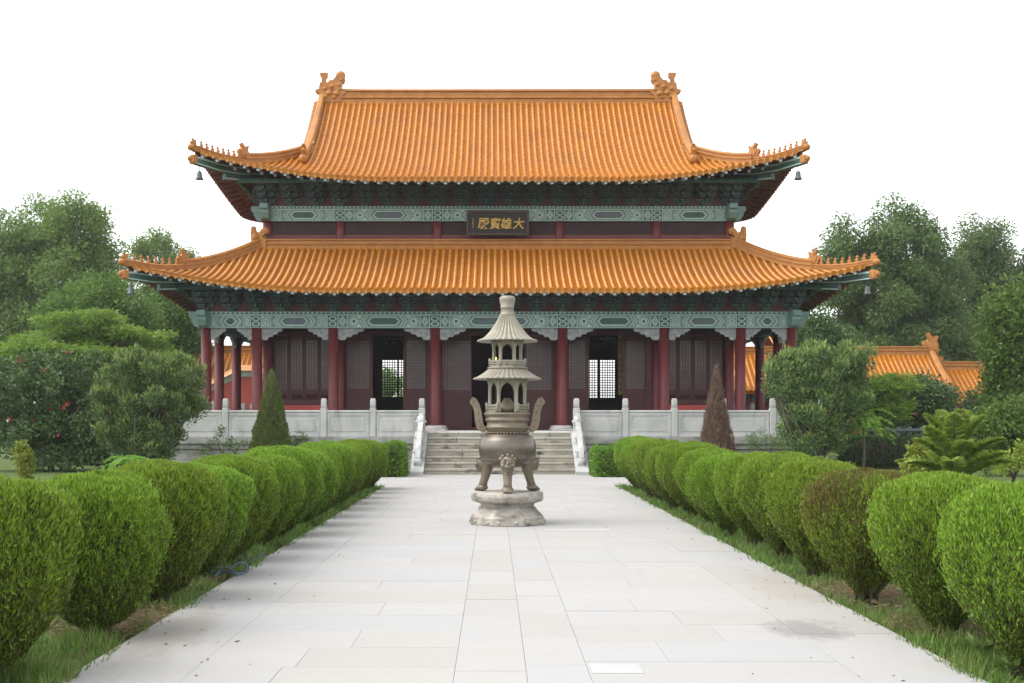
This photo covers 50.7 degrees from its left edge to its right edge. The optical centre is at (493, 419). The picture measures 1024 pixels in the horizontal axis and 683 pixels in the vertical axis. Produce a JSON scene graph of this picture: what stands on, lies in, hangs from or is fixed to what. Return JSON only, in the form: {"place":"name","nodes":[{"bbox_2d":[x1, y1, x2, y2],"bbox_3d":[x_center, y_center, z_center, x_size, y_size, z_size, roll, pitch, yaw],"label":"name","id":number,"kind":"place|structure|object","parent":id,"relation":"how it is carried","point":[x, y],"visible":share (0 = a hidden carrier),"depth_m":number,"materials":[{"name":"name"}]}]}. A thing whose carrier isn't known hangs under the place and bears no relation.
{"place":"outdoors","nodes":[
{"label":"outdoors","id":0,"kind":"place"},
{"bbox_2d":[197,365,262,409],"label":"wavy wall","id":1,"kind":"structure","parent":0,"point":[246,384],"depth_m":53.85,"materials":[{"name":"red paint"}]},
{"bbox_2d":[170,430,833,472],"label":"stone terrace","id":2,"kind":"structure","parent":0,"point":[189,446],"depth_m":33.28,"materials":[{"name":"grey stone"}]},
{"bbox_2d":[212,401,251,409],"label":"marble balustrade","id":3,"kind":"object","parent":2,"relation":"on","point":[243,406],"visible":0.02,"depth_m":42.42,"materials":[{"name":"white stone"}]},
{"bbox_2d":[179,398,424,436],"bbox_3d":[-6.019,-0.075,33.500,7.800,1.190,0.190,0,0,0],"label":"marble balustrade","id":4,"kind":"object","parent":2,"relation":"on","point":[323,421],"visible":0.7,"depth_m":33.44,"materials":[{"name":"white stone"}]},
{"bbox_2d":[118,71,879,430],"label":"temple hall","id":5,"kind":"structure","parent":2,"relation":"on","point":[350,267],"depth_m":37.51,"materials":[{"name":"tile"}]},
{"bbox_2d":[127,280,134,294],"bbox_3d":[-11.448,-4.252,34.126,0.250,0.590,0.244,0,0,0],"label":"wind bell","id":6,"kind":"object","parent":5,"relation":"hanging from","point":[131,290],"visible":1,"depth_m":34.06,"materials":[{"name":"metal"}]},
{"bbox_2d":[196,166,202,179],"bbox_3d":[-9.752,-8.268,35.822,0.250,0.590,0.244,0,0,0],"label":"wind bell","id":7,"kind":"object","parent":5,"relation":"hanging from","point":[199,175],"visible":1,"depth_m":35.75,"materials":[{"name":"metal"}]},
{"bbox_2d":[274,335,288,398],"bbox_3d":[-7.396,-1.830,37.678,0.514,2.240,0.103,0,0,0],"label":"window leaf","id":8,"kind":"structure","parent":5,"relation":"in","point":[281,342],"depth_m":37.67,"materials":[{"name":"red paint"}]},
{"bbox_2d":[289,335,303,398],"bbox_3d":[-6.870,-1.830,37.678,0.514,2.240,0.103,0,0,0],"label":"window leaf","id":9,"kind":"structure","parent":5,"relation":"in","point":[296,342],"depth_m":37.67,"materials":[{"name":"red paint"}]},
{"bbox_2d":[304,335,318,398],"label":"window leaf","id":10,"kind":"structure","parent":5,"relation":"in","point":[311,342],"depth_m":37.67,"materials":[{"name":"red paint"}]},
{"bbox_2d":[319,337,327,398],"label":"window leaf","id":11,"kind":"structure","parent":5,"relation":"in","point":[323,344],"depth_m":37.67,"materials":[{"name":"red paint"}]},
{"bbox_2d":[346,335,370,409],"bbox_3d":[-4.712,-1.350,37.695,0.873,3.200,0.070,0,0,0],"label":"door leaf","id":12,"kind":"structure","parent":5,"relation":"in","point":[358,347],"depth_m":37.68,"materials":[{"name":"red paint"}]},
{"bbox_2d":[373,335,402,409],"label":"rear door","id":13,"kind":"structure","parent":5,"relation":"in","point":[381,352],"depth_m":46.12,"materials":[{"name":"black wood"}]},
{"bbox_2d":[405,335,426,426],"bbox_3d":[-2.705,-1.350,37.695,0.768,3.200,0.070,0,0,0],"label":"door leaf","id":14,"kind":"structure","parent":5,"relation":"in","point":[415,347],"depth_m":37.68,"materials":[{"name":"red paint"}]},
{"bbox_2d":[442,335,471,426],"bbox_3d":[-1.300,-1.350,37.695,1.099,3.200,0.070,0,0,0],"label":"door leaf","id":15,"kind":"structure","parent":5,"relation":"in","point":[457,349],"depth_m":37.68,"materials":[{"name":"red paint"}]},
{"bbox_2d":[466,210,528,234],"bbox_3d":[0.148,-6.769,37.060,2.146,0.832,0.284,0,0,0],"label":"name board","id":16,"kind":"object","parent":5,"relation":"hanging from","point":[497,222],"visible":1,"depth_m":37.05,"materials":[{"name":"black wood"}]},
{"bbox_2d":[472,401,522,409],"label":"altar table","id":17,"kind":"object","parent":5,"relation":"on","point":[482,405],"depth_m":42.25,"materials":[{"name":"red paint"}]},
{"bbox_2d":[524,335,552,426],"bbox_3d":[1.579,-1.350,37.695,0.995,3.200,0.070,0,0,0],"label":"door leaf","id":18,"kind":"structure","parent":5,"relation":"in","point":[538,355],"depth_m":37.68,"materials":[{"name":"red paint"}]},
{"bbox_2d":[567,335,586,426],"bbox_3d":[2.914,-1.350,37.695,0.698,3.200,0.070,0,0,0],"label":"door leaf","id":19,"kind":"structure","parent":5,"relation":"in","point":[577,348],"depth_m":37.68,"materials":[{"name":"red paint"}]},
{"bbox_2d":[589,335,621,409],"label":"rear door","id":20,"kind":"structure","parent":5,"relation":"in","point":[598,351],"depth_m":46.13,"materials":[{"name":"black wood"}]},
{"bbox_2d":[618,335,621,394],"bbox_3d":[4.507,-1.960,38.281,0.170,2.120,0.028,0,0,0],"label":"scripture banner","id":21,"kind":"object","parent":5,"relation":"hanging from","point":[619,364],"visible":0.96,"depth_m":38.27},
{"bbox_2d":[625,335,645,409],"bbox_3d":[4.947,-1.350,37.695,0.750,3.200,0.070,0,0,0],"label":"door leaf","id":22,"kind":"structure","parent":5,"relation":"in","point":[635,345],"depth_m":37.68,"materials":[{"name":"red paint"}]},
{"bbox_2d":[669,337,677,398],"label":"window leaf","id":23,"kind":"structure","parent":5,"relation":"in","point":[673,344],"depth_m":37.67,"materials":[{"name":"red paint"}]},
{"bbox_2d":[678,335,692,398],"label":"window leaf","id":24,"kind":"structure","parent":5,"relation":"in","point":[685,342],"depth_m":37.67,"materials":[{"name":"red paint"}]},
{"bbox_2d":[693,335,707,398],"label":"window leaf","id":25,"kind":"structure","parent":5,"relation":"in","point":[700,342],"depth_m":37.67,"materials":[{"name":"red paint"}]},
{"bbox_2d":[708,335,722,396],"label":"window leaf","id":26,"kind":"structure","parent":5,"relation":"in","point":[715,342],"depth_m":37.67,"materials":[{"name":"red paint"}]},
{"bbox_2d":[794,166,801,179],"bbox_3d":[10.104,-8.268,35.822,0.250,0.590,0.244,0,0,0],"label":"wind bell","id":27,"kind":"object","parent":5,"relation":"hanging from","point":[798,176],"visible":1,"depth_m":35.76,"materials":[{"name":"metal"}]},
{"bbox_2d":[863,286,870,294],"bbox_3d":[11.800,-4.252,34.126,0.250,0.590,0.244,0,0,0],"label":"wind bell","id":28,"kind":"object","parent":5,"relation":"hanging from","point":[867,290],"visible":1,"depth_m":34.06,"materials":[{"name":"metal"}]},
{"bbox_2d":[573,398,819,436],"bbox_3d":[6.371,-0.075,33.500,7.800,1.190,0.190,0,0,0],"label":"marble balustrade","id":29,"kind":"object","parent":2,"relation":"on","point":[625,421],"visible":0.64,"depth_m":33.44,"materials":[{"name":"white stone"}]},
{"bbox_2d":[734,402,805,409],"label":"marble balustrade","id":30,"kind":"object","parent":2,"relation":"on","point":[752,406],"visible":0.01,"depth_m":42.42,"materials":[{"name":"white stone"}]},
{"bbox_2d":[0,446,1023,682],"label":"ground","id":31,"kind":"structure","parent":0,"point":[7,466],"depth_m":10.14,"materials":[{"name":"green plant"}]},
{"bbox_2d":[10,439,36,479],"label":"yellow shrub","id":32,"kind":"object","parent":31,"relation":"on","point":[26,466],"visible":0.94,"depth_m":23.92,"materials":[{"name":"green plant"}]},
{"bbox_2d":[0,474,86,673],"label":"hedge bush","id":33,"kind":"object","parent":31,"relation":"on","point":[40,523],"visible":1,"depth_m":6.42,"materials":[{"name":"green plant"}]},
{"bbox_2d":[0,346,129,471],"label":"flowering bush","id":34,"kind":"object","parent":31,"relation":"on","point":[56,429],"visible":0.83,"depth_m":33.42,"materials":[{"name":"green plant"}]},
{"bbox_2d":[0,187,136,443],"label":"tall tree","id":35,"kind":"object","parent":31,"relation":"on","point":[54,249],"visible":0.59,"depth_m":60.61,"materials":[{"name":"green plant"}]},
{"bbox_2d":[6,410,170,465],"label":"leafy shrub","id":36,"kind":"object","parent":31,"relation":"on","point":[67,447],"depth_m":38.77,"materials":[{"name":"green plant"}]},
{"bbox_2d":[17,266,170,393],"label":"broad tree","id":37,"kind":"object","parent":31,"relation":"on","point":[89,296],"visible":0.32,"depth_m":51.23,"materials":[{"name":"green plant"}]},
{"bbox_2d":[0,307,197,386],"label":"feathery tree","id":38,"kind":"object","parent":31,"relation":"on","point":[108,334],"visible":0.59,"depth_m":42.11,"materials":[{"name":"green plant"}]},
{"bbox_2d":[35,467,179,637],"bbox_3d":[-2.949,1.004,8.048,1.150,1.305,1.178,0,0,0],"label":"hedge bush","id":39,"kind":"object","parent":31,"relation":"on","point":[124,521],"visible":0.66,"depth_m":7.74,"materials":[{"name":"green plant"}]},
{"bbox_2d":[101,454,147,469],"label":"fern plant","id":40,"kind":"object","parent":31,"relation":"on","point":[118,460],"visible":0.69,"depth_m":25.97,"materials":[{"name":"green plant"}]},
{"bbox_2d":[88,342,212,460],"bbox_3d":[-9.067,-0.183,28.462,3.275,3.712,2.145,0,0,0],"label":"spreading shrub","id":41,"kind":"object","parent":31,"relation":"on","point":[140,422],"visible":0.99,"depth_m":28.20,"materials":[{"name":"green plant"}]},
{"bbox_2d":[45,345,262,414],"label":"gallery","id":42,"kind":"object","parent":31,"relation":"on","point":[246,354],"visible":0.01,"depth_m":59.58,"materials":[{"name":"tile"}]},
{"bbox_2d":[120,224,201,307],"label":"tall tree","id":43,"kind":"object","parent":31,"relation":"on","point":[145,247],"visible":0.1,"depth_m":69.32,"materials":[{"name":"green plant"}]},
{"bbox_2d":[109,458,232,603],"bbox_3d":[-2.977,0.994,9.531,1.382,1.328,1.282,0,0,0],"label":"hedge bush","id":44,"kind":"object","parent":31,"relation":"on","point":[193,502],"visible":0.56,"depth_m":9.28,"materials":[{"name":"green plant"}]},
{"bbox_2d":[136,286,213,376],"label":"broad tree","id":45,"kind":"object","parent":31,"relation":"on","point":[188,339],"visible":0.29,"depth_m":57.24,"materials":[{"name":"green plant"}]},
{"bbox_2d":[0,340,402,431],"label":"woods","id":46,"kind":"object","parent":31,"relation":"on","point":[30,399],"depth_m":89.66,"materials":[{"name":"green plant"}]},
{"bbox_2d":[196,424,247,457],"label":"leafy plant","id":47,"kind":"object","parent":31,"relation":"on","point":[223,444],"visible":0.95,"depth_m":32.39,"materials":[{"name":"green plant"}]},
{"bbox_2d":[192,462,259,579],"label":"hedge bush","id":48,"kind":"object","parent":31,"relation":"on","point":[240,487],"visible":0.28,"depth_m":10.79,"materials":[{"name":"green plant"}]},
{"bbox_2d":[208,562,247,577],"bbox_3d":[-2.757,1.545,11.177,0.489,0.059,0.816,0,0,-22],"label":"blue hose","id":49,"kind":"object","parent":31,"relation":"on","point":[234,572],"visible":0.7,"depth_m":11.06,"materials":[{"name":"plastic"}]},
{"bbox_2d":[189,453,284,563],"bbox_3d":[-2.984,1.006,12.167,1.297,1.299,1.312,0,0,0],"label":"hedge bush","id":50,"kind":"object","parent":31,"relation":"on","point":[262,513],"visible":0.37,"depth_m":12.03,"materials":[{"name":"green plant"}]},
{"bbox_2d":[241,552,264,561],"bbox_3d":[-2.780,1.543,12.173,0.294,0.054,0.526,0,0,0],"label":"blue hose","id":51,"kind":"object","parent":31,"relation":"on","point":[254,558],"visible":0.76,"depth_m":12.19,"materials":[{"name":"plastic"}]},
{"bbox_2d":[248,367,292,449],"bbox_3d":[-6.334,0.066,30.996,1.413,3.168,1.437,0,0,0],"label":"cone tree","id":52,"kind":"object","parent":31,"relation":"on","point":[271,426],"visible":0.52,"depth_m":30.76,"materials":[{"name":"green plant"}]},
{"bbox_2d":[241,452,308,547],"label":"hedge bush","id":53,"kind":"object","parent":31,"relation":"on","point":[289,473],"visible":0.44,"depth_m":13.34,"materials":[{"name":"green plant"}]},
{"bbox_2d":[243,444,328,537],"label":"hedge bush","id":54,"kind":"object","parent":31,"relation":"on","point":[310,462],"visible":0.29,"depth_m":14.72,"materials":[{"name":"green plant"}]},
{"bbox_2d":[290,432,308,445],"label":"leafy plant","id":55,"kind":"object","parent":31,"relation":"on","point":[295,440],"visible":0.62,"depth_m":32.60,"materials":[{"name":"green plant"}]},
{"bbox_2d":[294,446,342,528],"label":"hedge bush","id":56,"kind":"object","parent":31,"relation":"on","point":[330,475],"visible":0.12,"depth_m":16.07,"materials":[{"name":"green plant"}]},
{"bbox_2d":[298,444,345,516],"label":"hedge bush","id":57,"kind":"object","parent":31,"relation":"on","point":[331,452],"visible":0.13,"depth_m":17.45,"materials":[{"name":"green plant"}]},
{"bbox_2d":[299,439,357,506],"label":"hedge bush","id":58,"kind":"object","parent":31,"relation":"on","point":[346,452],"visible":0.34,"depth_m":18.77,"materials":[{"name":"green plant"}]},
{"bbox_2d":[335,443,366,505],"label":"hedge bush","id":59,"kind":"object","parent":31,"relation":"on","point":[359,462],"visible":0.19,"depth_m":20.25,"materials":[{"name":"green plant"}]},
{"bbox_2d":[337,441,372,494],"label":"hedge bush","id":60,"kind":"object","parent":31,"relation":"on","point":[364,450],"visible":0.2,"depth_m":21.70,"materials":[{"name":"green plant"}]},
{"bbox_2d":[334,439,382,491],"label":"hedge bush","id":61,"kind":"object","parent":31,"relation":"on","point":[375,452],"visible":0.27,"depth_m":23.07,"materials":[{"name":"green plant"}]},
{"bbox_2d":[364,440,388,489],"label":"hedge bush","id":62,"kind":"object","parent":31,"relation":"on","point":[383,465],"visible":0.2,"depth_m":24.48,"materials":[{"name":"green plant"}]},
{"bbox_2d":[383,365,402,396],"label":"broad tree","id":63,"kind":"object","parent":31,"relation":"on","point":[390,383],"visible":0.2,"depth_m":79.86,"materials":[{"name":"green plant"}]},
{"bbox_2d":[381,438,409,476],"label":"box hedge","id":64,"kind":"object","parent":31,"relation":"on","point":[397,458],"visible":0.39,"depth_m":29.91,"materials":[{"name":"green plant"}]},
{"bbox_2d":[410,398,588,474],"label":"stone staircase","id":65,"kind":"structure","parent":31,"relation":"on","point":[563,452],"depth_m":32.37,"materials":[{"name":"grey stone"}]},
{"bbox_2d":[588,442,623,476],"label":"box hedge","id":66,"kind":"object","parent":31,"relation":"on","point":[601,462],"visible":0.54,"depth_m":29.91,"materials":[{"name":"green plant"}]},
{"bbox_2d":[615,439,650,492],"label":"hedge bush","id":67,"kind":"object","parent":31,"relation":"on","point":[622,456],"visible":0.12,"depth_m":23.65,"materials":[{"name":"green plant"}]},
{"bbox_2d":[613,435,655,489],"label":"hedge bush","id":68,"kind":"object","parent":31,"relation":"on","point":[620,444],"visible":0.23,"depth_m":24.91,"materials":[{"name":"green plant"}]},
{"bbox_2d":[624,439,653,497],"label":"hedge bush","id":69,"kind":"object","parent":31,"relation":"on","point":[632,448],"visible":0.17,"depth_m":22.28,"materials":[{"name":"green plant"}]},
{"bbox_2d":[628,438,680,501],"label":"hedge bush","id":70,"kind":"object","parent":31,"relation":"on","point":[639,455],"visible":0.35,"depth_m":20.91,"materials":[{"name":"green plant"}]},
{"bbox_2d":[642,443,679,509],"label":"hedge bush","id":71,"kind":"object","parent":31,"relation":"on","point":[648,471],"visible":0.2,"depth_m":19.48,"materials":[{"name":"green plant"}]},
{"bbox_2d":[651,440,718,516],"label":"hedge bush","id":72,"kind":"object","parent":31,"relation":"on","point":[669,456],"visible":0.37,"depth_m":17.93,"materials":[{"name":"green plant"}]},
{"bbox_2d":[672,447,741,524],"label":"hedge bush","id":73,"kind":"object","parent":31,"relation":"on","point":[686,460],"visible":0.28,"depth_m":16.49,"materials":[{"name":"green plant"}]},
{"bbox_2d":[683,452,739,535],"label":"hedge bush","id":74,"kind":"object","parent":31,"relation":"on","point":[699,485],"visible":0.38,"depth_m":14.93,"materials":[{"name":"green plant"}]},
{"bbox_2d":[700,361,737,451],"bbox_3d":[6.432,-0.029,31.008,1.220,3.372,1.236,0,0,0],"label":"dead cone tree","id":75,"kind":"object","parent":31,"relation":"on","point":[717,429],"visible":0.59,"depth_m":30.80,"materials":[{"name":"brown plant"}]},
{"bbox_2d":[711,450,770,546],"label":"hedge bush","id":76,"kind":"object","parent":31,"relation":"on","point":[726,469],"visible":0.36,"depth_m":13.63,"materials":[{"name":"green plant"}]},
{"bbox_2d":[743,429,791,452],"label":"leafy plant","id":77,"kind":"object","parent":31,"relation":"on","point":[774,441],"visible":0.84,"depth_m":32.31,"materials":[{"name":"green plant"}]},
{"bbox_2d":[732,450,814,560],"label":"hedge bush","id":78,"kind":"object","parent":31,"relation":"on","point":[750,480],"visible":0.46,"depth_m":12.32,"materials":[{"name":"green plant"}]},
{"bbox_2d":[765,324,807,345],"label":"gallery","id":79,"kind":"object","parent":31,"relation":"on","point":[769,341],"depth_m":69.33,"materials":[{"name":"tile"}]},
{"bbox_2d":[761,456,857,579],"bbox_3d":[3.316,1.006,11.031,1.187,1.301,1.237,0,0,0],"label":"hedge bush","id":80,"kind":"object","parent":31,"relation":"on","point":[784,483],"visible":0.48,"depth_m":10.81,"materials":[{"name":"green plant"}]},
{"bbox_2d":[765,304,861,407],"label":"broad tree","id":81,"kind":"object","parent":31,"relation":"on","point":[820,325],"visible":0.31,"depth_m":53.38,"materials":[{"name":"green plant"}]},
{"bbox_2d":[760,337,878,457],"bbox_3d":[8.859,-0.310,29.525,3.198,3.961,2.001,0,0,0],"label":"spreading shrub","id":82,"kind":"object","parent":31,"relation":"on","point":[830,380],"visible":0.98,"depth_m":29.18,"materials":[{"name":"green plant"}]},
{"bbox_2d":[734,333,953,441],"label":"gallery","id":83,"kind":"object","parent":31,"relation":"on","point":[894,359],"visible":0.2,"depth_m":59.34,"materials":[{"name":"tile"}]},
{"bbox_2d":[792,467,907,604],"bbox_3d":[3.234,1.028,9.552,1.206,1.254,1.147,0,0,0],"label":"hedge bush","id":84,"kind":"object","parent":31,"relation":"on","point":[833,507],"visible":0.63,"depth_m":9.34,"materials":[{"name":"green plant"}]},
{"bbox_2d":[846,408,896,466],"bbox_3d":[10.257,0.661,29.979,1.798,1.982,1.769,0,0,0],"label":"sapling","id":85,"kind":"object","parent":31,"relation":"on","point":[869,425],"visible":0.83,"depth_m":29.59,"materials":[{"name":"green plant"}]},
{"bbox_2d":[835,433,936,469],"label":"dark hedge","id":86,"kind":"object","parent":31,"relation":"on","point":[883,452],"visible":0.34,"depth_m":35.67,"materials":[{"name":"green plant"}]},
{"bbox_2d":[854,369,927,435],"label":"feathery tree","id":87,"kind":"object","parent":31,"relation":"on","point":[885,386],"visible":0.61,"depth_m":40.50,"materials":[{"name":"green plant"}]},
{"bbox_2d":[862,427,922,436],"bbox_3d":[14.074,0.920,38.057,2.217,1.360,0.195,0,0,0],"label":"rail fence","id":88,"kind":"object","parent":31,"relation":"on","point":[908,430],"visible":0.18,"depth_m":38.05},
{"bbox_2d":[810,191,987,360],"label":"tall tree","id":89,"kind":"object","parent":31,"relation":"on","point":[914,299],"visible":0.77,"depth_m":62.80,"materials":[{"name":"green plant"}]},
{"bbox_2d":[898,440,932,473],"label":"yellow shrub","id":90,"kind":"object","parent":31,"relation":"on","point":[915,451],"visible":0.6,"depth_m":19.90,"materials":[{"name":"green plant"}]},
{"bbox_2d":[858,469,1001,638],"bbox_3d":[3.373,1.007,8.053,1.254,1.298,1.318,0,0,39],"label":"hedge bush","id":91,"kind":"object","parent":31,"relation":"on","point":[902,521],"visible":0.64,"depth_m":7.79,"materials":[{"name":"green plant"}]},
{"bbox_2d":[857,367,1004,441],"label":"flowering bush","id":92,"kind":"object","parent":31,"relation":"on","point":[936,394],"visible":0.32,"depth_m":44.24,"materials":[{"name":"green plant"}]},
{"bbox_2d":[894,408,1018,482],"bbox_3d":[7.495,0.728,17.512,1.814,1.845,2.082,0,0,0],"label":"young conifer","id":93,"kind":"object","parent":31,"relation":"on","point":[952,445],"visible":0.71,"depth_m":17.25,"materials":[{"name":"green plant"}]},
{"bbox_2d":[936,349,988,408],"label":"gallery","id":94,"kind":"object","parent":31,"relation":"on","point":[964,374],"visible":0.18,"depth_m":60.08,"materials":[{"name":"tile"}]},
{"bbox_2d":[960,632,994,650],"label":"weed","id":95,"kind":"object","parent":31,"relation":"on","point":[987,646],"visible":0.88,"depth_m":7.36,"materials":[{"name":"green plant"}]},
{"bbox_2d":[932,480,1023,679],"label":"hedge bush","id":96,"kind":"object","parent":31,"relation":"on","point":[980,538],"visible":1,"depth_m":6.60,"materials":[{"name":"green plant"}]},
{"bbox_2d":[944,211,1023,360],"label":"tall tree","id":97,"kind":"object","parent":31,"relation":"on","point":[980,247],"visible":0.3,"depth_m":69.20,"materials":[{"name":"green plant"}]},
{"bbox_2d":[966,270,1023,411],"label":"broad tree","id":98,"kind":"object","parent":31,"relation":"on","point":[1002,358],"visible":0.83,"depth_m":36.71,"materials":[{"name":"green plant"}]},
{"bbox_2d":[969,391,1023,476],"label":"leafy shrub","id":99,"kind":"object","parent":31,"relation":"on","point":[1006,419],"visible":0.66,"depth_m":30.61,"materials":[{"name":"green plant"}]},
{"bbox_2d":[985,657,1023,671],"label":"weed","id":100,"kind":"object","parent":31,"relation":"on","point":[1001,663],"visible":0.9,"depth_m":6.75,"materials":[{"name":"green plant"}]},
{"bbox_2d":[990,438,1023,482],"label":"leafy plant","id":101,"kind":"object","parent":31,"relation":"on","point":[1019,466],"visible":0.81,"depth_m":21.95,"materials":[{"name":"green plant"}]},
{"bbox_2d":[0,0,1023,421],"label":"sky","id":102,"kind":"structure","parent":0,"point":[922,100],"materials":[{"name":"white"}]},
{"bbox_2d":[60,474,988,682],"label":"path","id":103,"kind":"structure","parent":0,"point":[409,578],"depth_m":8.90,"materials":[{"name":"white stone"}]},
{"bbox_2d":[77,503,904,680],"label":"fallen leaves","id":104,"kind":"object","parent":103,"relation":"on","point":[330,546],"visible":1,"depth_m":8.02,"materials":[{"name":"plant"}]},
{"bbox_2d":[469,489,545,526],"bbox_3d":[0.211,1.337,16.500,1.157,0.483,1.157,0,0,0],"label":"stone pedestal","id":105,"kind":"object","parent":103,"relation":"on","point":[500,508],"visible":0.95,"depth_m":16.08,"materials":[{"name":"white stone"}]},
{"bbox_2d":[469,296,544,493],"bbox_3d":[0.211,-0.400,16.507,1.046,2.990,1.048,0,0,45],"label":"incense burner","id":106,"kind":"object","parent":105,"relation":"on","point":[507,444],"visible":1,"depth_m":16.27,"materials":[{"name":"grey metal"}]},
{"bbox_2d":[544,529,643,673],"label":"path repair","id":107,"kind":"structure","parent":103,"relation":"on","point":[615,668],"depth_m":6.87,"materials":[{"name":"white stone"}]}
]}

